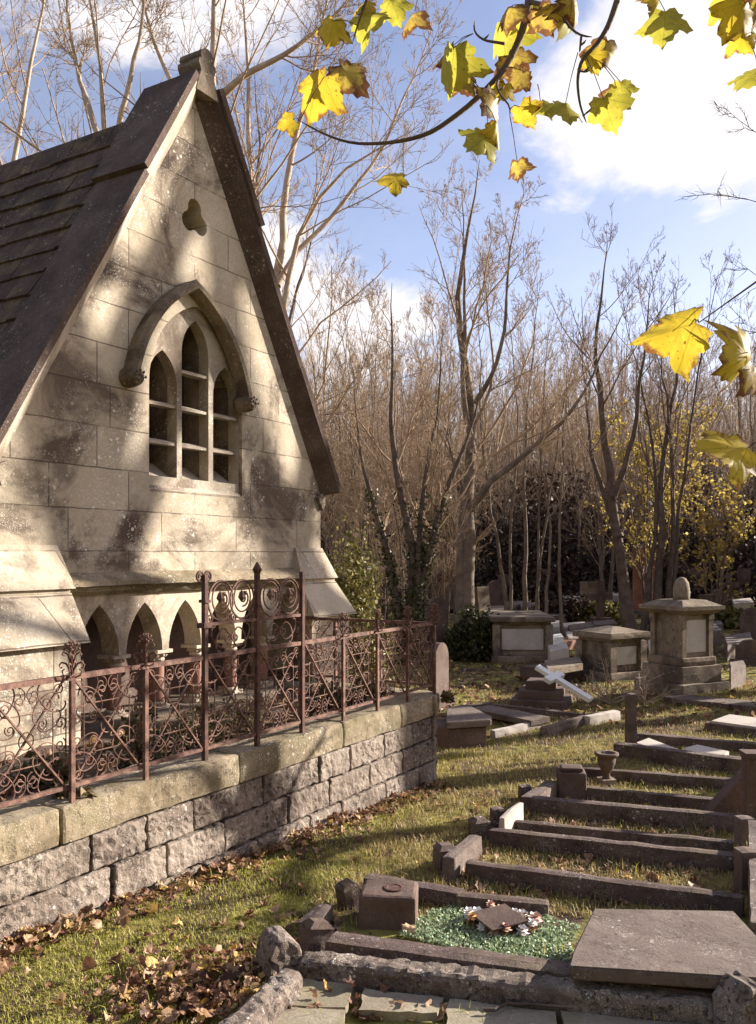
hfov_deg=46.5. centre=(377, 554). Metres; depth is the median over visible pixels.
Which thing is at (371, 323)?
bare sapling
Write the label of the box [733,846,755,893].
kerb post
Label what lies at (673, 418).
bare sapling
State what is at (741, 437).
bare sapling
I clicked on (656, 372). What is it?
bare sapling
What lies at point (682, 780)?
grave kerb
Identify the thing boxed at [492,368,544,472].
woodland tree
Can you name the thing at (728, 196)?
edge tree
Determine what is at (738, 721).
pale slab
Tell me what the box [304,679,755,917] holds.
dry grass
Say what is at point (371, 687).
weed
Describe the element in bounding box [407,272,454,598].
bare sapling
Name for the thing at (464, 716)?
ledger stone
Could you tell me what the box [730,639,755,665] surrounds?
headstone
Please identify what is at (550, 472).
coppiced shrub
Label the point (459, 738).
tomb base
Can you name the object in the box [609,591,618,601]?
ledger stone
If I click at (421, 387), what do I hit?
woodland tree
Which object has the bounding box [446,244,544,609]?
thin tree
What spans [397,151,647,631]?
forked tree
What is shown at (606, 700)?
twig shrub
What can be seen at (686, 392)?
woodland tree
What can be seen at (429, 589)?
headstone
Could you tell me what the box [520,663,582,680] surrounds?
tomb base
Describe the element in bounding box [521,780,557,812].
grave kerb
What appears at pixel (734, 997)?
kerb post
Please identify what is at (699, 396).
bare sapling
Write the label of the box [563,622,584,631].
ledger stone
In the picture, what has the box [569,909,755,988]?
ledger stone
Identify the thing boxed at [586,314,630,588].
bare sapling
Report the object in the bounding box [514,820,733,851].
grave kerb
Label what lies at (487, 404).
woodland tree
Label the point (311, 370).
bare sapling
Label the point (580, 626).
ledger stone
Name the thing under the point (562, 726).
grave kerb
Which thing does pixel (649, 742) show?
broken slab
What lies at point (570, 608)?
bramble heap
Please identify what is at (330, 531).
coppiced shrub
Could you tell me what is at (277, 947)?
kerb post
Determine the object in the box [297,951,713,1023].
grave kerb
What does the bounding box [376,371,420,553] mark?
bare sapling
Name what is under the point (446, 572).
coppiced shrub
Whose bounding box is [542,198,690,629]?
broad tree
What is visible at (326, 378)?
woodland tree
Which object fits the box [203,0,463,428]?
tall tree
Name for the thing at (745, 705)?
grave kerb
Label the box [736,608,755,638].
headstone
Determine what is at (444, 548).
coppiced shrub
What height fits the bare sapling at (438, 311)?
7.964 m
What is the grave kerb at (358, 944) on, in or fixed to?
on the ground at (478, 677)
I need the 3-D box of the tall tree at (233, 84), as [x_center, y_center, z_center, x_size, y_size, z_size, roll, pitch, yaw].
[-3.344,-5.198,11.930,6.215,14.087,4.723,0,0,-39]
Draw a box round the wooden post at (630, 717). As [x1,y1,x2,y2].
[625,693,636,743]
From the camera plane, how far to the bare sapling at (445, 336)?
22.99 m
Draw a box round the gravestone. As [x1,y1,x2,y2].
[739,749,755,819]
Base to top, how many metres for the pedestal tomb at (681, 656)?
1.428 m
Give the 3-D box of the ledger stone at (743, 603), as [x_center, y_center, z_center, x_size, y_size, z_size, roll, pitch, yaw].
[9.758,1.347,23.546,0.501,0.304,1.625,0,0,20]
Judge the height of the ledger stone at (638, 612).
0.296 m
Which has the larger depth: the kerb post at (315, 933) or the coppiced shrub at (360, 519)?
the coppiced shrub at (360, 519)
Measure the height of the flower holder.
0.162 m
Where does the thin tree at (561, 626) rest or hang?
on the ground at (478, 677)
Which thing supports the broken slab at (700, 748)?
on the ground at (478, 677)
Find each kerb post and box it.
[254,925,301,982]
[299,918,333,954]
[334,878,359,909]
[433,841,455,871]
[468,815,490,839]
[489,806,504,827]
[518,784,531,800]
[712,970,755,1023]
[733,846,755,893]
[734,815,754,845]
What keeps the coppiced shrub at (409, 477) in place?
on the ground at (478, 677)
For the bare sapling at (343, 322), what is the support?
on the ground at (478, 677)
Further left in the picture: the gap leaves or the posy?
the gap leaves
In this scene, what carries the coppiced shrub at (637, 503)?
on the ground at (478, 677)
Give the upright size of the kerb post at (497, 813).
0.193 m
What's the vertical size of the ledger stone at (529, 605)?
0.289 m
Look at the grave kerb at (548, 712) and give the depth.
9.68 m
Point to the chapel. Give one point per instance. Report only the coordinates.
(162, 440)
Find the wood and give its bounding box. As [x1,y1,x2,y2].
[296,284,755,558]
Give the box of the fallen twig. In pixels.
[483,1001,572,1011]
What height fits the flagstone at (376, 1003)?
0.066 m
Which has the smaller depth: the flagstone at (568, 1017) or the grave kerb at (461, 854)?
the flagstone at (568, 1017)
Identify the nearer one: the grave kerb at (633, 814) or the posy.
the posy
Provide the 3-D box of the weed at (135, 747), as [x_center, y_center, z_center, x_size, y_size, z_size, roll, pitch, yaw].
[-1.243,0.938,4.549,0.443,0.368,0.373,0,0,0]
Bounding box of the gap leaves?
[350,999,448,1020]
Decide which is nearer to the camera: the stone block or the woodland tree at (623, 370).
the stone block
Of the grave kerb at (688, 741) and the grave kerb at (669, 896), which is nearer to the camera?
the grave kerb at (669, 896)
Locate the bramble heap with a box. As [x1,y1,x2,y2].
[529,590,609,622]
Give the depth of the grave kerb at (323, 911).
3.56 m
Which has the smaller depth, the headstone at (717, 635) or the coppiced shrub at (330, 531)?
the headstone at (717, 635)
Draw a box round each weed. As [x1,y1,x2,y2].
[3,750,68,792]
[47,781,96,799]
[90,702,180,770]
[160,696,240,753]
[198,695,267,738]
[298,675,356,715]
[345,672,393,704]
[440,690,454,703]
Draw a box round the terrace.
[0,689,381,802]
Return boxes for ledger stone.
[446,704,491,728]
[490,605,503,609]
[508,600,529,609]
[520,602,542,611]
[544,656,582,672]
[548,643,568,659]
[549,612,566,622]
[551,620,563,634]
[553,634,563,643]
[562,593,579,604]
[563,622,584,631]
[565,631,578,639]
[568,622,593,631]
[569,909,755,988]
[593,619,617,626]
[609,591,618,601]
[633,609,641,618]
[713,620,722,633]
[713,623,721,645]
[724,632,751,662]
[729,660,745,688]
[732,598,753,609]
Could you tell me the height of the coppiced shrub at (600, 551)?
7.057 m
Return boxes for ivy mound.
[442,603,509,662]
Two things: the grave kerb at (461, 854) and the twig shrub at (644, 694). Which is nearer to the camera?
the grave kerb at (461, 854)
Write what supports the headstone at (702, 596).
on the ground at (478, 677)
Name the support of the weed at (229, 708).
on the terrace
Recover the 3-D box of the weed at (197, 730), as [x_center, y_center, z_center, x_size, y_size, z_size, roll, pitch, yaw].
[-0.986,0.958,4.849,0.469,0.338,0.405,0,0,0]
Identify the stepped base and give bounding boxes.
[510,677,572,709]
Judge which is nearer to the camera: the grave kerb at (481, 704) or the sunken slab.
the sunken slab
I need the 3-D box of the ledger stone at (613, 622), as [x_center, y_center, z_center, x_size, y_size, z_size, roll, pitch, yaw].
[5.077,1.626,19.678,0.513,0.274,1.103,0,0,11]
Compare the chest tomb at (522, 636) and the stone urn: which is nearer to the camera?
the stone urn
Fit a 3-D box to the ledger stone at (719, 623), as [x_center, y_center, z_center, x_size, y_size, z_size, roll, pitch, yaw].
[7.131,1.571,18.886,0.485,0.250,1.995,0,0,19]
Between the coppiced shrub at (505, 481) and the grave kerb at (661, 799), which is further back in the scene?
the coppiced shrub at (505, 481)
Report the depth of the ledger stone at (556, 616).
20.89 m
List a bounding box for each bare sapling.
[302,262,347,552]
[319,260,366,576]
[320,277,392,593]
[322,281,392,542]
[328,242,417,615]
[330,288,405,594]
[356,298,438,543]
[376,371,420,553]
[382,339,437,531]
[385,304,452,539]
[404,297,443,595]
[404,347,448,598]
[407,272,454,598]
[428,270,482,615]
[460,359,515,579]
[490,326,535,554]
[527,297,564,567]
[531,270,614,561]
[583,293,633,565]
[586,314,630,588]
[630,356,691,481]
[651,358,705,560]
[680,302,719,554]
[711,290,755,574]
[720,364,754,542]
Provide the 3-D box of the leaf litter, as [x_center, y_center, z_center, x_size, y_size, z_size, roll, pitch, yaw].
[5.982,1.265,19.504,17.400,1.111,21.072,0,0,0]
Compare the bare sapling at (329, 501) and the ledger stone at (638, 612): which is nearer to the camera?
the bare sapling at (329, 501)
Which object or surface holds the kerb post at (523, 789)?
on the ground at (478, 677)
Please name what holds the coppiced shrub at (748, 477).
on the ground at (478, 677)
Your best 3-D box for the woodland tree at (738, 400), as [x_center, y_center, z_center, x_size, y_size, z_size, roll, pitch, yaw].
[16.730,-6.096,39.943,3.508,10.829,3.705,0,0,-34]
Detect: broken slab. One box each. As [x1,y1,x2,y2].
[637,738,676,748]
[684,744,728,754]
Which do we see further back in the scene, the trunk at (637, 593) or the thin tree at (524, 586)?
the trunk at (637, 593)
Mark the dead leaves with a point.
(190, 973)
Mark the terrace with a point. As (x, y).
(92, 771)
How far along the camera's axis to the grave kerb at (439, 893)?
3.89 m
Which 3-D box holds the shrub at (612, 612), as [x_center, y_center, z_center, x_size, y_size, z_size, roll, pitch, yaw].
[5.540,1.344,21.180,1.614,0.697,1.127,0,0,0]
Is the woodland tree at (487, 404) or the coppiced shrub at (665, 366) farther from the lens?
the woodland tree at (487, 404)
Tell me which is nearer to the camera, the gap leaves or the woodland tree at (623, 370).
the gap leaves
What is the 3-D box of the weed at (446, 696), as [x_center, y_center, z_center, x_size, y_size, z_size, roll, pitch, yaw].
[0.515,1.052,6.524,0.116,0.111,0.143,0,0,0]
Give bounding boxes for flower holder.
[358,879,417,930]
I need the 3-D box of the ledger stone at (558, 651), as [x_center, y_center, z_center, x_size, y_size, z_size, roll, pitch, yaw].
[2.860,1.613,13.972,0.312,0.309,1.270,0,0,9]
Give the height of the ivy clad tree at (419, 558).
6.681 m
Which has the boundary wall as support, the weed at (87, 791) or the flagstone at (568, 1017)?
the weed at (87, 791)
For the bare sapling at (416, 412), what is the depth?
21.37 m
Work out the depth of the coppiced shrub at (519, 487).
32.54 m
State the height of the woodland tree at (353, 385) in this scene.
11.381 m
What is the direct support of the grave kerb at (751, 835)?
on the ground at (478, 677)
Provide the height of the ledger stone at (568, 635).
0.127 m
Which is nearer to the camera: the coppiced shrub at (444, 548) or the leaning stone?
the leaning stone
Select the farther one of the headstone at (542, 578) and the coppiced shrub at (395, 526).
the headstone at (542, 578)
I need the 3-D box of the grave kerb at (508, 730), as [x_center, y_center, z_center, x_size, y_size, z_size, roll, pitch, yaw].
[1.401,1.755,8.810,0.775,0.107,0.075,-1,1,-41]
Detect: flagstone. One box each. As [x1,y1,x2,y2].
[274,1007,344,1023]
[292,979,353,1016]
[359,988,442,1022]
[446,999,556,1023]
[561,1011,688,1023]
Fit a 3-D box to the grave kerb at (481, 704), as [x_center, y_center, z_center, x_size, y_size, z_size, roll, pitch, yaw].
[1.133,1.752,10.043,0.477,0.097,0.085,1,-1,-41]
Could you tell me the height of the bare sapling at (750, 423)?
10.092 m
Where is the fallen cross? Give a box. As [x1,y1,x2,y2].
[535,665,592,702]
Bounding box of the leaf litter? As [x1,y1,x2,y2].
[384,612,755,726]
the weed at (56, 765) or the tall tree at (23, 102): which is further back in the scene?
the tall tree at (23, 102)
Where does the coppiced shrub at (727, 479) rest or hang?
on the ground at (478, 677)
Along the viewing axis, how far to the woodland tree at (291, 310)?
21.56 m
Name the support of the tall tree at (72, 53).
on the ground at (478, 677)
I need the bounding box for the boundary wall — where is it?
[0,676,439,948]
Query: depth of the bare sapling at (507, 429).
31.02 m
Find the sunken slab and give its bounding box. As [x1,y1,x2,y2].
[474,705,549,725]
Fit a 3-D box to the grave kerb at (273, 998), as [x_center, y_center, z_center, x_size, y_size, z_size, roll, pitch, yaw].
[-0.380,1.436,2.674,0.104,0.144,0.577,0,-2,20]
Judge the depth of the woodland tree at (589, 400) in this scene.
60.87 m
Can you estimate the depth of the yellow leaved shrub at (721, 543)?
19.92 m
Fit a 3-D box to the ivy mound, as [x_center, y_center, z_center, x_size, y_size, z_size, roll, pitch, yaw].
[1.696,1.325,14.997,1.398,1.022,1.380,0,0,0]
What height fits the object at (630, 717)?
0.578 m
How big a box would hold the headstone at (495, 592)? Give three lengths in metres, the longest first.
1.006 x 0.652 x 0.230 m
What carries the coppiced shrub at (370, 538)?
on the ground at (478, 677)
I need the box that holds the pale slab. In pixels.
[711,714,755,728]
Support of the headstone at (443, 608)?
on the ground at (478, 677)
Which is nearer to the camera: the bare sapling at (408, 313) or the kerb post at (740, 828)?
the kerb post at (740, 828)
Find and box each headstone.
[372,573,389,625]
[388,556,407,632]
[421,597,448,647]
[424,577,434,598]
[428,642,455,711]
[435,582,453,609]
[474,586,490,618]
[487,580,502,605]
[496,574,509,593]
[531,569,554,599]
[576,581,595,610]
[584,581,612,623]
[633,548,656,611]
[688,568,706,592]
[699,594,721,604]
[712,590,727,608]
[719,573,738,604]
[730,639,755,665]
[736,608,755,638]
[737,568,750,596]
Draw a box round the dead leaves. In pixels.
[0,679,751,1023]
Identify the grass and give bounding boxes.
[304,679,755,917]
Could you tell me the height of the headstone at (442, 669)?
0.870 m
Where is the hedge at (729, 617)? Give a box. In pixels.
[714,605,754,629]
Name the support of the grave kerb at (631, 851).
on the ground at (478, 677)
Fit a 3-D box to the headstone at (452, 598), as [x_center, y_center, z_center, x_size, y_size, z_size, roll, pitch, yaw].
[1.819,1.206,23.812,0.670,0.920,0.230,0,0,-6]
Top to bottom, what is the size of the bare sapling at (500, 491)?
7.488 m
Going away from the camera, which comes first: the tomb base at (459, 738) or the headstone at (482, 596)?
the tomb base at (459, 738)
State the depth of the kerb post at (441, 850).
4.38 m
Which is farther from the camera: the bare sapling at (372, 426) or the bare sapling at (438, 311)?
the bare sapling at (438, 311)
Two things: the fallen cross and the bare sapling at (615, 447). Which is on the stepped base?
the fallen cross
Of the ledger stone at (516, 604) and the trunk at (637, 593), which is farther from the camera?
the ledger stone at (516, 604)
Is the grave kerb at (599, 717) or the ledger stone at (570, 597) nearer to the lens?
the grave kerb at (599, 717)
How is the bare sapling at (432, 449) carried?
on the ground at (478, 677)
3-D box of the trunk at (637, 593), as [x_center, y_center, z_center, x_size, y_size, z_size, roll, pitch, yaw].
[6.784,0.785,22.335,0.740,1.870,0.230,0,0,-6]
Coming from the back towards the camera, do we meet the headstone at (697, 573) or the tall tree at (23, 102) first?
the headstone at (697, 573)
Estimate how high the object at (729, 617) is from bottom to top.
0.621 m
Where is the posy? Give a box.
[463,900,542,939]
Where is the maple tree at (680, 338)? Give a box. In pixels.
[275,0,755,491]
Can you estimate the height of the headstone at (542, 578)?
1.070 m
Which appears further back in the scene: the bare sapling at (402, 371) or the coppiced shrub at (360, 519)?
the bare sapling at (402, 371)
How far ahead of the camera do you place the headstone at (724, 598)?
22.95 m
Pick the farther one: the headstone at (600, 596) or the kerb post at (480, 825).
the headstone at (600, 596)
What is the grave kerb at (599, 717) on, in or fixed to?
on the ground at (478, 677)
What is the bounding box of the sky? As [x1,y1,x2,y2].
[0,0,755,462]
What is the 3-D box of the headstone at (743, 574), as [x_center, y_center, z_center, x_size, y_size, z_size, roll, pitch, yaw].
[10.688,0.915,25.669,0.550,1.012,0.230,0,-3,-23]
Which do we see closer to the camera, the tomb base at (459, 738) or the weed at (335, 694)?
the weed at (335, 694)
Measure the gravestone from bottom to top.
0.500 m
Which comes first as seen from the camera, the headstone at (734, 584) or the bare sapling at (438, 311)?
the bare sapling at (438, 311)
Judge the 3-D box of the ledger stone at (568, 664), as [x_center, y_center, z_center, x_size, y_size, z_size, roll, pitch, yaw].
[2.522,1.513,11.960,0.506,0.109,1.418,0,0,10]
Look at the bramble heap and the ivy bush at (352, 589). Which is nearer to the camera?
the ivy bush at (352, 589)
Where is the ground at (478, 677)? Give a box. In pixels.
[0,519,755,1023]
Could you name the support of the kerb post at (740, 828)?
on the ground at (478, 677)
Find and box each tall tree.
[0,0,130,164]
[0,0,196,162]
[0,0,403,223]
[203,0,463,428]
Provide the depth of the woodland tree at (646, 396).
51.03 m
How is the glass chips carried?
on the ground at (478, 677)
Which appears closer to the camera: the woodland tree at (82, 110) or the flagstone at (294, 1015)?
the flagstone at (294, 1015)
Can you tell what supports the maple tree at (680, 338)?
on the ground at (478, 677)
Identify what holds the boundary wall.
on the ground at (478, 677)
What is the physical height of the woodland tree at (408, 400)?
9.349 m
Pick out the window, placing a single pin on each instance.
(194, 425)
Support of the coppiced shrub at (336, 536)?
on the ground at (478, 677)
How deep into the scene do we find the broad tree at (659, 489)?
19.39 m
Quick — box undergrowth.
[320,431,755,612]
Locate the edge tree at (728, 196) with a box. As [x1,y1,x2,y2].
[676,100,755,348]
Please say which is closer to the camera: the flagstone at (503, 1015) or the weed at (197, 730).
the flagstone at (503, 1015)
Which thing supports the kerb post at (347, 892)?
on the ground at (478, 677)
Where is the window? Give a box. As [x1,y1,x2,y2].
[149,308,241,498]
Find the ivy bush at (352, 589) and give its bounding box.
[329,511,397,684]
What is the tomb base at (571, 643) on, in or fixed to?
on the ground at (478, 677)
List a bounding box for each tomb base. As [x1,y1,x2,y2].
[435,719,485,749]
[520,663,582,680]
[564,637,578,649]
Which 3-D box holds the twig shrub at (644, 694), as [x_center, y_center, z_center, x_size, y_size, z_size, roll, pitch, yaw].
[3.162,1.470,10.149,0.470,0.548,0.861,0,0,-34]
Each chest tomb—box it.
[483,610,555,662]
[572,626,649,681]
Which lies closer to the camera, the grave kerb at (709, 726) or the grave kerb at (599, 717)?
the grave kerb at (709, 726)
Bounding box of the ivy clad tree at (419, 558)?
[320,269,503,665]
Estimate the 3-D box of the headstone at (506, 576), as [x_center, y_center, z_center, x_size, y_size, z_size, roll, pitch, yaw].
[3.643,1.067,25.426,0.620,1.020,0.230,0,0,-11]
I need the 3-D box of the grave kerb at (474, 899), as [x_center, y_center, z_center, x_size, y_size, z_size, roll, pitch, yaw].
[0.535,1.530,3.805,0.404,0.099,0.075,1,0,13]
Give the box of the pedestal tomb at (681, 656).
[634,577,729,694]
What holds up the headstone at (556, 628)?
on the ground at (478, 677)
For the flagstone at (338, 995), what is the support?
on the ground at (478, 677)
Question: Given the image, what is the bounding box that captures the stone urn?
[594,750,618,786]
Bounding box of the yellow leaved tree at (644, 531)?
[569,306,753,624]
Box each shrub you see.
[316,374,390,583]
[320,394,384,582]
[330,426,415,618]
[331,423,440,635]
[343,337,499,634]
[348,440,440,625]
[369,458,453,576]
[394,426,492,597]
[396,428,488,624]
[459,367,559,569]
[477,430,552,565]
[510,388,590,567]
[542,349,660,592]
[570,656,662,703]
[572,600,639,624]
[610,338,723,573]
[617,664,682,703]
[619,430,700,564]
[664,451,755,616]
[684,384,755,572]
[703,395,755,561]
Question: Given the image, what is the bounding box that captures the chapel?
[0,48,356,760]
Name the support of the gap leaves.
on the ground at (478, 677)
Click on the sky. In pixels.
(670, 143)
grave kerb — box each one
[218,968,302,1023]
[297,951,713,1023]
[298,903,332,936]
[325,931,714,997]
[364,873,464,907]
[442,835,481,880]
[456,891,548,917]
[465,859,743,917]
[470,702,492,706]
[489,827,733,872]
[490,723,544,737]
[493,703,588,717]
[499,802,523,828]
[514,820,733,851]
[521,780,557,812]
[531,795,744,832]
[539,715,584,736]
[582,767,730,789]
[583,710,619,725]
[586,785,713,810]
[614,742,740,773]
[637,732,755,751]
[664,693,755,712]
[704,721,755,736]
[747,820,755,934]
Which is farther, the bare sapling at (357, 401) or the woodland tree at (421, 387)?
the woodland tree at (421, 387)
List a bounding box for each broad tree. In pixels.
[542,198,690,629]
[594,243,755,630]
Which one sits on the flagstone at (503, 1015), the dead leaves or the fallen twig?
the fallen twig
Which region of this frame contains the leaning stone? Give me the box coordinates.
[704,767,740,813]
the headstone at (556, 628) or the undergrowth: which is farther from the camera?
the undergrowth
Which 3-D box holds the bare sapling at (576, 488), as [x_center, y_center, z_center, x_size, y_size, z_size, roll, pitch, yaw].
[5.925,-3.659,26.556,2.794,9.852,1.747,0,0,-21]
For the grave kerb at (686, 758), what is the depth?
7.18 m
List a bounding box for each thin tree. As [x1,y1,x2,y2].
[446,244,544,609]
[487,302,595,609]
[510,242,584,609]
[519,340,616,636]
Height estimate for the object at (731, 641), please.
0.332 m
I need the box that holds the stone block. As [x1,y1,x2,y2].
[556,764,586,799]
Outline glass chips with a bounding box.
[399,903,580,961]
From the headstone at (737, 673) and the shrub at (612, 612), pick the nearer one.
the headstone at (737, 673)
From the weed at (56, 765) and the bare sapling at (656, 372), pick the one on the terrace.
the weed at (56, 765)
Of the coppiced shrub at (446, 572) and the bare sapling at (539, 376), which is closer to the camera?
the coppiced shrub at (446, 572)
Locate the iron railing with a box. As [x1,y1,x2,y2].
[0,562,439,808]
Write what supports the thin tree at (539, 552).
on the ground at (478, 677)
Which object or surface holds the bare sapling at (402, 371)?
on the ground at (478, 677)
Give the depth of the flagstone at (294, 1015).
2.75 m
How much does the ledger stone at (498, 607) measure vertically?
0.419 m
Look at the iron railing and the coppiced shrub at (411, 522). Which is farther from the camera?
the coppiced shrub at (411, 522)
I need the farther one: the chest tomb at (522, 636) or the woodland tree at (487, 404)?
the woodland tree at (487, 404)
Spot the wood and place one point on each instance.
(578, 423)
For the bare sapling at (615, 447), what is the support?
on the ground at (478, 677)
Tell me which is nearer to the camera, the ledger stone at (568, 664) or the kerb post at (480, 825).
the kerb post at (480, 825)
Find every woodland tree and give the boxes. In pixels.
[72,77,140,137]
[233,64,360,345]
[308,329,345,448]
[313,326,384,452]
[384,363,430,456]
[402,334,441,449]
[455,346,504,486]
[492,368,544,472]
[568,358,615,440]
[588,293,647,467]
[616,358,671,464]
[656,360,706,457]
[696,299,755,509]
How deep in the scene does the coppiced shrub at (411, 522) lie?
21.09 m
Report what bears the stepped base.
on the ground at (478, 677)
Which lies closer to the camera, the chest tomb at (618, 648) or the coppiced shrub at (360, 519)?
the chest tomb at (618, 648)
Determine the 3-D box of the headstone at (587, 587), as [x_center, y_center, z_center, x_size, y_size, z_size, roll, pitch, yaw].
[5.663,1.182,23.437,0.720,0.920,0.230,0,0,-17]
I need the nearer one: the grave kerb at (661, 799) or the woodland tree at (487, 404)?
the grave kerb at (661, 799)

